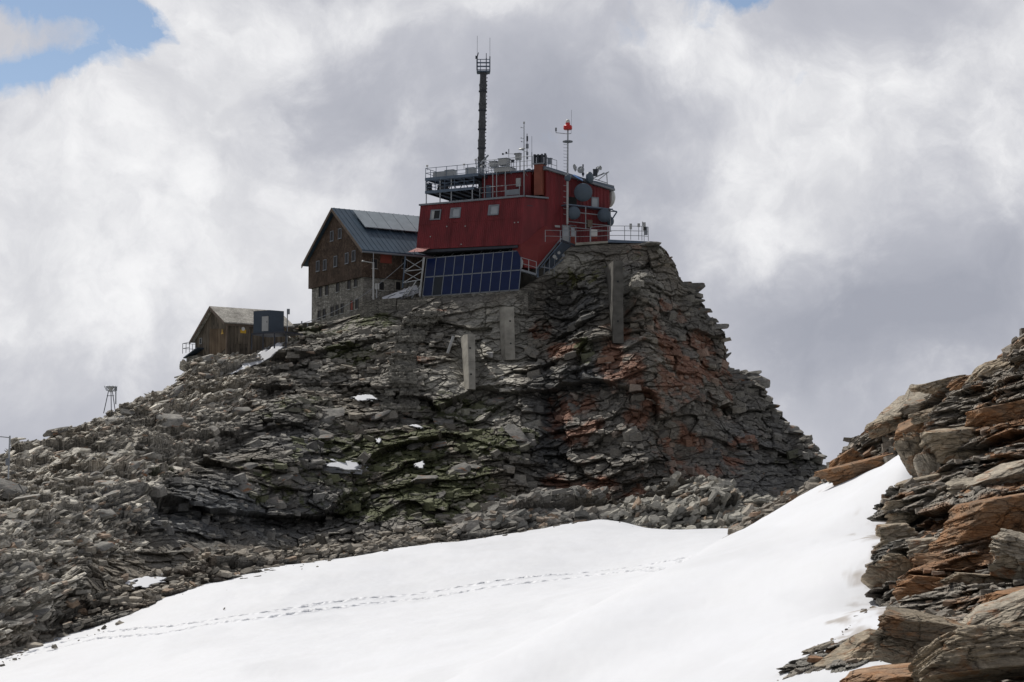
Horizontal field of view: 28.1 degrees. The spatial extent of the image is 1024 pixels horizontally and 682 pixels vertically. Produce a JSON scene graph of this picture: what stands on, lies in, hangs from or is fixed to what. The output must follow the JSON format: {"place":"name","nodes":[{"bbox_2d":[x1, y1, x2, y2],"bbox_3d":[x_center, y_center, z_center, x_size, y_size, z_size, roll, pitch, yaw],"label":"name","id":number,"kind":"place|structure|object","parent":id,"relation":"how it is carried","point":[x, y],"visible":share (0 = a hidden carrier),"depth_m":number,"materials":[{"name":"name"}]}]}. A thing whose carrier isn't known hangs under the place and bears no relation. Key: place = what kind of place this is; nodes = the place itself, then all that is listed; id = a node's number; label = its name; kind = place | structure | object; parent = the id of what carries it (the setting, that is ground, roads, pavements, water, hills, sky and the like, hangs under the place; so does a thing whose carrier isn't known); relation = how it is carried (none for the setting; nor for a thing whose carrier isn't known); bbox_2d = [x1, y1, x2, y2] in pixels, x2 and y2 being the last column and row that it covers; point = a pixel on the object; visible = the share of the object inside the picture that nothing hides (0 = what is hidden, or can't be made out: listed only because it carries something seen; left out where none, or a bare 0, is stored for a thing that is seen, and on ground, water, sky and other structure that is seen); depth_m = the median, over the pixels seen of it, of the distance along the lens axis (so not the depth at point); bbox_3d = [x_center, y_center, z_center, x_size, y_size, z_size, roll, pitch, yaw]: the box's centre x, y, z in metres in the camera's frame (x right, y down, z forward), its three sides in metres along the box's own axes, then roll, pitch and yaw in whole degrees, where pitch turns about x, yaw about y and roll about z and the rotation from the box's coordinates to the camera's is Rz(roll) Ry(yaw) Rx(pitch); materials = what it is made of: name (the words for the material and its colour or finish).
{"place":"outdoors","nodes":[
{"label":"outdoors","id":0,"kind":"place"},
{"bbox_2d":[0,243,820,654],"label":"hillside","id":1,"kind":"structure","parent":0,"point":[572,271],"depth_m":183.27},
{"bbox_2d":[0,478,27,498],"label":"rock slab","id":2,"kind":"object","parent":1,"relation":"on","point":[8,486],"visible":0.9,"depth_m":137.90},
{"bbox_2d":[11,561,36,576],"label":"rock slab","id":3,"kind":"object","parent":1,"relation":"on","point":[30,565],"visible":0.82,"depth_m":123.41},
{"bbox_2d":[8,494,40,506],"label":"rock slab","id":4,"kind":"object","parent":1,"relation":"on","point":[15,501],"visible":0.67,"depth_m":135.99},
{"bbox_2d":[31,608,49,618],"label":"rock slab","id":5,"kind":"object","parent":1,"relation":"on","point":[40,613],"visible":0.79,"depth_m":120.83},
{"bbox_2d":[43,426,68,436],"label":"rock slab","id":6,"kind":"object","parent":1,"relation":"on","point":[47,433],"visible":1,"depth_m":158.16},
{"bbox_2d":[92,541,114,550],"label":"rock slab","id":7,"kind":"object","parent":1,"relation":"on","point":[103,546],"visible":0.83,"depth_m":134.16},
{"bbox_2d":[95,509,117,518],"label":"rock slab","id":8,"kind":"object","parent":1,"relation":"on","point":[106,513],"visible":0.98,"depth_m":139.49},
{"bbox_2d":[103,385,115,413],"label":"precipitation gauge","id":9,"kind":"object","parent":1,"relation":"on","point":[110,388],"visible":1,"depth_m":167.76,"materials":[{"name":"metal"}]},
{"bbox_2d":[125,574,166,589],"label":"snow patch","id":10,"kind":"object","parent":1,"relation":"on","point":[145,582],"visible":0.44,"depth_m":132.23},
{"bbox_2d":[0,324,305,650],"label":"talus slabs","id":11,"kind":"structure","parent":1,"relation":"on","point":[55,547],"depth_m":136.50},
{"bbox_2d":[0,325,317,652],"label":"talus chips","id":12,"kind":"object","parent":1,"relation":"on","point":[144,447],"visible":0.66,"depth_m":156.11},
{"bbox_2d":[156,413,183,426],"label":"rock slab","id":13,"kind":"object","parent":1,"relation":"on","point":[174,420],"visible":1,"depth_m":167.66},
{"bbox_2d":[183,347,203,362],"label":"stone annex","id":14,"kind":"object","parent":1,"relation":"on","point":[191,355],"visible":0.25,"depth_m":202.20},
{"bbox_2d":[229,407,251,414],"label":"rock slab","id":15,"kind":"object","parent":1,"relation":"on","point":[242,410],"visible":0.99,"depth_m":179.24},
{"bbox_2d":[189,306,294,356],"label":"wooden hut","id":16,"kind":"object","parent":1,"relation":"on","point":[209,337],"visible":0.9,"depth_m":198.87,"materials":[{"name":"brown wood"}]},
{"bbox_2d":[235,326,248,344],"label":"barn door","id":17,"kind":"structure","parent":16,"relation":"in","point":[240,338],"depth_m":197.76,"materials":[{"name":"brown wood"}]},
{"bbox_2d":[237,483,254,493],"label":"rock slab","id":18,"kind":"object","parent":1,"relation":"on","point":[246,488],"visible":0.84,"depth_m":160.75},
{"bbox_2d":[227,342,284,374],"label":"snow patch","id":19,"kind":"object","parent":1,"relation":"on","point":[268,353],"visible":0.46,"depth_m":194.43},
{"bbox_2d":[266,499,286,509],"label":"rock slab","id":20,"kind":"object","parent":1,"relation":"on","point":[280,504],"visible":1,"depth_m":163.56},
{"bbox_2d":[251,331,302,349],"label":"platform","id":21,"kind":"structure","parent":1,"relation":"on","point":[276,334],"depth_m":192.67,"materials":[{"name":"metal"}]},
{"bbox_2d":[253,310,283,332],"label":"container shed","id":22,"kind":"structure","parent":21,"relation":"on","point":[268,320],"depth_m":193.08,"materials":[{"name":"metal"}]},
{"bbox_2d":[323,407,344,417],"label":"rock slab","id":23,"kind":"object","parent":1,"relation":"on","point":[338,412],"visible":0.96,"depth_m":181.55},
{"bbox_2d":[322,459,367,473],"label":"snow patch","id":24,"kind":"object","parent":1,"relation":"on","point":[348,467],"visible":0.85,"depth_m":173.22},
{"bbox_2d":[350,393,377,401],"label":"snow patch","id":25,"kind":"object","parent":1,"relation":"on","point":[365,397],"visible":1,"depth_m":187.08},
{"bbox_2d":[301,208,432,322],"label":"mountain hut","id":26,"kind":"object","parent":1,"relation":"on","point":[346,242],"visible":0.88,"depth_m":210.21,"materials":[{"name":"brown"}]},
{"bbox_2d":[369,410,390,421],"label":"rock slab","id":27,"kind":"object","parent":1,"relation":"on","point":[380,415],"visible":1,"depth_m":183.44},
{"bbox_2d":[0,476,766,658],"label":"rock band","id":28,"kind":"object","parent":1,"relation":"on","point":[569,502],"visible":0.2,"depth_m":144.10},
{"bbox_2d":[5,524,456,654],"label":"rubble band","id":29,"kind":"object","parent":28,"relation":"on","point":[408,539],"visible":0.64,"depth_m":136.94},
{"bbox_2d":[441,485,615,539],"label":"scree stones","id":30,"kind":"object","parent":28,"relation":"on","point":[496,515],"visible":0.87,"depth_m":156.39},
{"bbox_2d":[600,471,777,529],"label":"scree heap","id":31,"kind":"object","parent":28,"relation":"on","point":[673,507],"visible":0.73,"depth_m":156.58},
{"bbox_2d":[360,298,427,317],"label":"stone wall","id":32,"kind":"structure","parent":1,"relation":"on","point":[369,307],"depth_m":202.32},
{"bbox_2d":[382,285,418,298],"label":"snow patch","id":33,"kind":"object","parent":1,"relation":"on","point":[398,294],"visible":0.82,"depth_m":204.89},
{"bbox_2d":[400,417,420,424],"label":"rock slab","id":34,"kind":"object","parent":1,"relation":"on","point":[407,421],"visible":0.84,"depth_m":184.33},
{"bbox_2d":[378,310,445,411],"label":"stone buttress","id":35,"kind":"structure","parent":1,"relation":"on","point":[403,377],"depth_m":191.48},
{"bbox_2d":[400,251,424,298],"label":"scaffold","id":36,"kind":"object","parent":1,"relation":"on","point":[405,271],"visible":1,"depth_m":204.13,"materials":[{"name":"grey metal"}]},
{"bbox_2d":[410,475,437,483],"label":"rock slab","id":37,"kind":"object","parent":1,"relation":"on","point":[421,479],"visible":1,"depth_m":174.03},
{"bbox_2d":[59,246,822,610],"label":"hillside stones","id":38,"kind":"object","parent":1,"relation":"on","point":[283,378],"visible":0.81,"depth_m":187.06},
{"bbox_2d":[433,418,453,424],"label":"rock slab","id":39,"kind":"object","parent":1,"relation":"on","point":[441,420],"visible":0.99,"depth_m":185.53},
{"bbox_2d":[448,462,470,473],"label":"rock slab","id":40,"kind":"object","parent":1,"relation":"on","point":[463,467],"visible":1,"depth_m":176.79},
{"bbox_2d":[461,334,475,391],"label":"anchor pillar","id":41,"kind":"structure","parent":1,"relation":"on","point":[468,350],"depth_m":191.13,"materials":[{"name":"concrete"}]},
{"bbox_2d":[120,248,826,544],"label":"cliff blocks","id":42,"kind":"structure","parent":1,"relation":"on","point":[633,433],"depth_m":182.59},
{"bbox_2d":[407,252,552,318],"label":"base wall","id":43,"kind":"structure","parent":1,"relation":"on","point":[527,299],"depth_m":201.81,"materials":[{"name":"concrete"}]},
{"bbox_2d":[419,249,522,296],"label":"solar array","id":44,"kind":"object","parent":43,"relation":"on","point":[457,274],"visible":0.98,"depth_m":202.98,"materials":[{"name":"glass"}]},
{"bbox_2d":[409,195,561,269],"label":"observatory building","id":45,"kind":"structure","parent":43,"relation":"on","point":[520,224],"depth_m":203.59,"materials":[{"name":"metal"}]},
{"bbox_2d":[430,209,441,219],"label":"window","id":46,"kind":"structure","parent":45,"relation":"in","point":[435,214],"depth_m":206.45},
{"bbox_2d":[425,177,482,202],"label":"observation deck","id":47,"kind":"structure","parent":45,"relation":"on","point":[460,193],"depth_m":207.88,"materials":[{"name":"grey metal"}]},
{"bbox_2d":[425,163,493,186],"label":"railing","id":48,"kind":"structure","parent":47,"relation":"on","point":[478,176],"depth_m":207.68,"materials":[{"name":"grey metal"}]},
{"bbox_2d":[476,72,488,188],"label":"tall mast","id":49,"kind":"object","parent":47,"relation":"on","point":[482,125],"visible":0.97,"depth_m":209.93,"materials":[{"name":"metal"}]},
{"bbox_2d":[475,52,489,73],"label":"mast basket","id":50,"kind":"object","parent":49,"relation":"on","point":[486,70],"visible":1,"depth_m":210.17,"materials":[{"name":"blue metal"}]},
{"bbox_2d":[450,207,460,217],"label":"window","id":51,"kind":"structure","parent":45,"relation":"in","point":[454,212],"depth_m":205.44,"materials":[{"name":"grey glass"}]},
{"bbox_2d":[488,204,499,215],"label":"window","id":52,"kind":"structure","parent":45,"relation":"in","point":[492,209],"depth_m":203.49,"materials":[{"name":"grey glass"}]},
{"bbox_2d":[482,169,533,197],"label":"penthouse","id":53,"kind":"object","parent":45,"relation":"on","point":[509,179],"visible":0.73,"depth_m":205.87,"materials":[{"name":"red metal"}]},
{"bbox_2d":[479,184,519,198],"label":"roof walkway","id":54,"kind":"structure","parent":53,"relation":"on","point":[515,192],"depth_m":204.07,"materials":[{"name":"metal"}]},
{"bbox_2d":[493,166,515,174],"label":"instrument box","id":55,"kind":"object","parent":53,"relation":"on","point":[503,169],"visible":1,"depth_m":205.66,"materials":[{"name":"metal"}]},
{"bbox_2d":[482,156,532,172],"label":"railing","id":56,"kind":"object","parent":53,"relation":"on","point":[519,161],"visible":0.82,"depth_m":205.65,"materials":[{"name":"metal"}]},
{"bbox_2d":[499,306,514,360],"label":"anchor pillar","id":57,"kind":"structure","parent":1,"relation":"on","point":[507,332],"depth_m":195.77,"materials":[{"name":"concrete"}]},
{"bbox_2d":[502,424,528,441],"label":"rock slab","id":58,"kind":"object","parent":1,"relation":"on","point":[515,432],"visible":1,"depth_m":182.22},
{"bbox_2d":[536,240,574,277],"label":"steel stair","id":59,"kind":"object","parent":1,"relation":"on","point":[563,246],"visible":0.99,"depth_m":202.33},
{"bbox_2d":[575,239,647,245],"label":"terrace","id":60,"kind":"structure","parent":1,"relation":"on","point":[605,242],"depth_m":201.66,"materials":[{"name":"concrete"}]},
{"bbox_2d":[532,166,614,250],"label":"observatory tower","id":61,"kind":"structure","parent":60,"relation":"on","point":[554,186],"depth_m":205.50,"materials":[{"name":"red metal"}]},
{"bbox_2d":[533,153,546,195],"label":"chimney","id":62,"kind":"object","parent":61,"relation":"on","point":[539,162],"visible":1,"depth_m":204.03,"materials":[{"name":"metal"}]},
{"bbox_2d":[562,225,569,241],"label":"door","id":63,"kind":"structure","parent":61,"relation":"in","point":[564,227],"depth_m":204.59,"materials":[{"name":"grey metal"}]},
{"bbox_2d":[568,206,579,219],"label":"radar dish","id":64,"kind":"object","parent":61,"relation":"attached to","point":[574,212],"visible":1,"depth_m":203.53,"materials":[{"name":"metal"}]},
{"bbox_2d":[574,183,591,201],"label":"radar dish","id":65,"kind":"object","parent":61,"relation":"attached to","point":[582,192],"visible":1,"depth_m":204.47,"materials":[{"name":"metal"}]},
{"bbox_2d":[561,204,616,231],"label":"balcony","id":66,"kind":"structure","parent":61,"relation":"attached to","point":[588,223],"depth_m":205.06,"materials":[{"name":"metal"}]},
{"bbox_2d":[555,110,572,223],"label":"beacon mast","id":67,"kind":"object","parent":66,"relation":"attached to","point":[567,126],"visible":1,"depth_m":203.97,"materials":[{"name":"metal"}]},
{"bbox_2d":[597,209,610,221],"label":"radar dish","id":68,"kind":"object","parent":61,"relation":"attached to","point":[603,215],"visible":1,"depth_m":205.54,"materials":[{"name":"metal"}]},
{"bbox_2d":[590,226,648,241],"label":"railing","id":69,"kind":"object","parent":60,"relation":"on","point":[624,230],"visible":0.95,"depth_m":201.96,"materials":[{"name":"metal"}]},
{"bbox_2d":[605,260,623,343],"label":"anchor pillar","id":70,"kind":"structure","parent":1,"relation":"on","point":[614,271],"depth_m":191.15,"materials":[{"name":"concrete"}]},
{"bbox_2d":[687,283,704,291],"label":"boulder","id":71,"kind":"object","parent":1,"relation":"on","point":[698,287],"visible":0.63,"depth_m":203.83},
{"bbox_2d":[749,375,769,387],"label":"rock slab","id":72,"kind":"object","parent":1,"relation":"on","point":[764,382],"visible":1,"depth_m":202.71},
{"bbox_2d":[0,455,911,681],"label":"snow field","id":73,"kind":"structure","parent":0,"point":[760,600],"depth_m":84.25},
{"bbox_2d":[0,521,714,666],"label":"edge stones","id":74,"kind":"object","parent":73,"relation":"on","point":[330,558],"visible":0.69,"depth_m":134.02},
{"bbox_2d":[0,0,1023,464],"label":"sky","id":75,"kind":"structure","parent":0,"point":[842,181],"materials":[{"name":"white"}]},
{"bbox_2d":[739,338,1023,529],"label":"outcrop ridge","id":76,"kind":"structure","parent":0,"point":[934,400],"depth_m":69.90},
{"bbox_2d":[829,448,863,467],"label":"boulder","id":77,"kind":"object","parent":76,"relation":"on","point":[850,455],"visible":0.6,"depth_m":71.32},
{"bbox_2d":[813,453,893,485],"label":"boulder","id":78,"kind":"object","parent":76,"relation":"on","point":[837,475],"visible":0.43,"depth_m":68.77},
{"bbox_2d":[725,328,1023,536],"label":"outcrop rubble","id":79,"kind":"object","parent":76,"relation":"on","point":[814,482],"visible":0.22,"depth_m":74.24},
{"bbox_2d":[864,416,905,438],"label":"boulder","id":80,"kind":"object","parent":76,"relation":"on","point":[882,426],"visible":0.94,"depth_m":69.98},
{"bbox_2d":[874,395,903,420],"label":"boulder","id":81,"kind":"object","parent":76,"relation":"on","point":[888,410],"visible":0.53,"depth_m":70.97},
{"bbox_2d":[892,384,925,413],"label":"boulder","id":82,"kind":"object","parent":76,"relation":"on","point":[909,401],"visible":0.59,"depth_m":69.67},
{"bbox_2d":[894,419,924,449],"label":"boulder","id":83,"kind":"object","parent":76,"relation":"on","point":[906,427],"visible":0.48,"depth_m":66.97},
{"bbox_2d":[908,408,932,423],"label":"boulder","id":84,"kind":"object","parent":76,"relation":"on","point":[919,417],"visible":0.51,"depth_m":66.53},
{"bbox_2d":[908,374,965,393],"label":"boulder","id":85,"kind":"object","parent":76,"relation":"on","point":[933,387],"visible":0.68,"depth_m":68.09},
{"bbox_2d":[946,375,970,390],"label":"boulder","id":86,"kind":"object","parent":76,"relation":"on","point":[957,384],"visible":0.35,"depth_m":66.28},
{"bbox_2d":[776,370,1023,681],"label":"outcrop rock","id":87,"kind":"object","parent":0,"point":[947,415],"visible":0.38,"depth_m":46.61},
{"bbox_2d":[802,640,833,654],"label":"boulder","id":88,"kind":"object","parent":87,"relation":"on","point":[819,647],"visible":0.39,"depth_m":33.09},
{"bbox_2d":[810,628,877,667],"bbox_3d":[5.226,4.897,30.859,1.756,0.734,0.993,-28,1,-3],"label":"boulder","id":89,"kind":"object","parent":87,"relation":"on","point":[859,646],"visible":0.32,"depth_m":30.82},
{"bbox_2d":[839,663,913,681],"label":"boulder","id":90,"kind":"object","parent":87,"relation":"on","point":[899,672],"visible":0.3,"depth_m":27.19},
{"bbox_2d":[861,553,913,588],"bbox_3d":[7.886,4.911,41.884,1.382,0.956,0.861,40,-4,4],"label":"boulder","id":91,"kind":"object","parent":87,"relation":"on","point":[888,567],"visible":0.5,"depth_m":41.68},
{"bbox_2d":[871,523,918,556],"bbox_3d":[8.450,4.468,44.901,1.179,0.970,0.827,-6,-6,-1],"label":"boulder","id":92,"kind":"object","parent":87,"relation":"on","point":[888,533],"visible":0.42,"depth_m":44.83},
{"bbox_2d":[881,499,919,523],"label":"boulder","id":93,"kind":"object","parent":87,"relation":"on","point":[903,517],"visible":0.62,"depth_m":47.27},
{"bbox_2d":[894,432,924,475],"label":"boulder","id":94,"kind":"object","parent":87,"relation":"on","point":[908,448],"visible":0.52,"depth_m":55.03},
{"bbox_2d":[806,367,1023,681],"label":"ledge stones","id":95,"kind":"object","parent":87,"relation":"on","point":[929,610],"visible":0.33,"depth_m":42.27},
{"bbox_2d":[892,575,942,602],"bbox_3d":[7.901,4.730,38.488,1.675,0.602,1.144,5,-6,0],"label":"boulder","id":96,"kind":"object","parent":87,"relation":"on","point":[910,585],"visible":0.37,"depth_m":38.11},
{"bbox_2d":[869,606,966,663],"bbox_3d":[5.865,4.347,29.447,1.515,0.850,1.103,13,2,-9],"label":"boulder","id":97,"kind":"object","parent":87,"relation":"on","point":[902,635],"visible":0.63,"depth_m":29.14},
{"bbox_2d":[905,537,937,561],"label":"boulder","id":98,"kind":"object","parent":87,"relation":"on","point":[917,545],"visible":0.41,"depth_m":41.17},
{"bbox_2d":[913,449,940,476],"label":"boulder","id":99,"kind":"object","parent":87,"relation":"on","point":[925,463],"visible":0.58,"depth_m":52.88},
{"bbox_2d":[895,469,971,487],"bbox_3d":[10.829,3.548,50.688,2.724,0.720,1.391,-12,0,-1],"label":"boulder","id":100,"kind":"object","parent":87,"relation":"on","point":[932,477],"visible":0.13,"depth_m":50.26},
{"bbox_2d":[912,553,992,569],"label":"boulder","id":101,"kind":"object","parent":87,"relation":"on","point":[920,559],"visible":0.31,"depth_m":39.73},
{"bbox_2d":[919,426,987,463],"bbox_3d":[11.474,2.732,53.209,1.858,1.038,1.399,-3,-5,-8],"label":"boulder","id":102,"kind":"object","parent":87,"relation":"on","point":[942,445],"visible":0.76,"depth_m":52.73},
{"bbox_2d":[945,477,973,495],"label":"boulder","id":103,"kind":"object","parent":87,"relation":"on","point":[954,486],"visible":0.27,"depth_m":46.37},
{"bbox_2d":[908,621,1023,681],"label":"boulder","id":104,"kind":"object","parent":87,"relation":"on","point":[981,653],"visible":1,"depth_m":25.99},
{"bbox_2d":[927,493,1023,552],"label":"boulder","id":105,"kind":"object","parent":87,"relation":"on","point":[975,520],"visible":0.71,"depth_m":40.10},
{"bbox_2d":[940,572,1012,585],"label":"boulder","id":106,"kind":"object","parent":87,"relation":"on","point":[966,579],"visible":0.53,"depth_m":37.17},
{"bbox_2d":[960,589,1023,624],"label":"boulder","id":107,"kind":"object","parent":87,"relation":"on","point":[1009,608],"visible":0.47,"depth_m":29.76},
{"bbox_2d":[960,459,1023,490],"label":"boulder","id":108,"kind":"object","parent":87,"relation":"on","point":[1003,473],"visible":0.78,"depth_m":46.21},
{"bbox_2d":[965,357,1018,382],"bbox_3d":[15.073,1.084,62.917,2.996,1.224,1.819,-24,-5,-2],"label":"boulder","id":109,"kind":"object","parent":87,"relation":"on","point":[988,368],"visible":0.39,"depth_m":62.59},
{"bbox_2d":[1009,337,1023,366],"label":"boulder","id":110,"kind":"object","parent":109,"relation":"on","point":[1018,345],"visible":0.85,"depth_m":62.24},
{"bbox_2d":[964,399,1023,426],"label":"boulder","id":111,"kind":"object","parent":87,"relation":"on","point":[995,414],"visible":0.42,"depth_m":52.76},
{"bbox_2d":[981,586,1023,603],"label":"boulder","id":112,"kind":"object","parent":87,"relation":"on","point":[996,595],"visible":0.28,"depth_m":31.36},
{"bbox_2d":[988,528,1023,579],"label":"boulder","id":113,"kind":"object","parent":87,"relation":"on","point":[1006,546],"visible":0.98,"depth_m":36.67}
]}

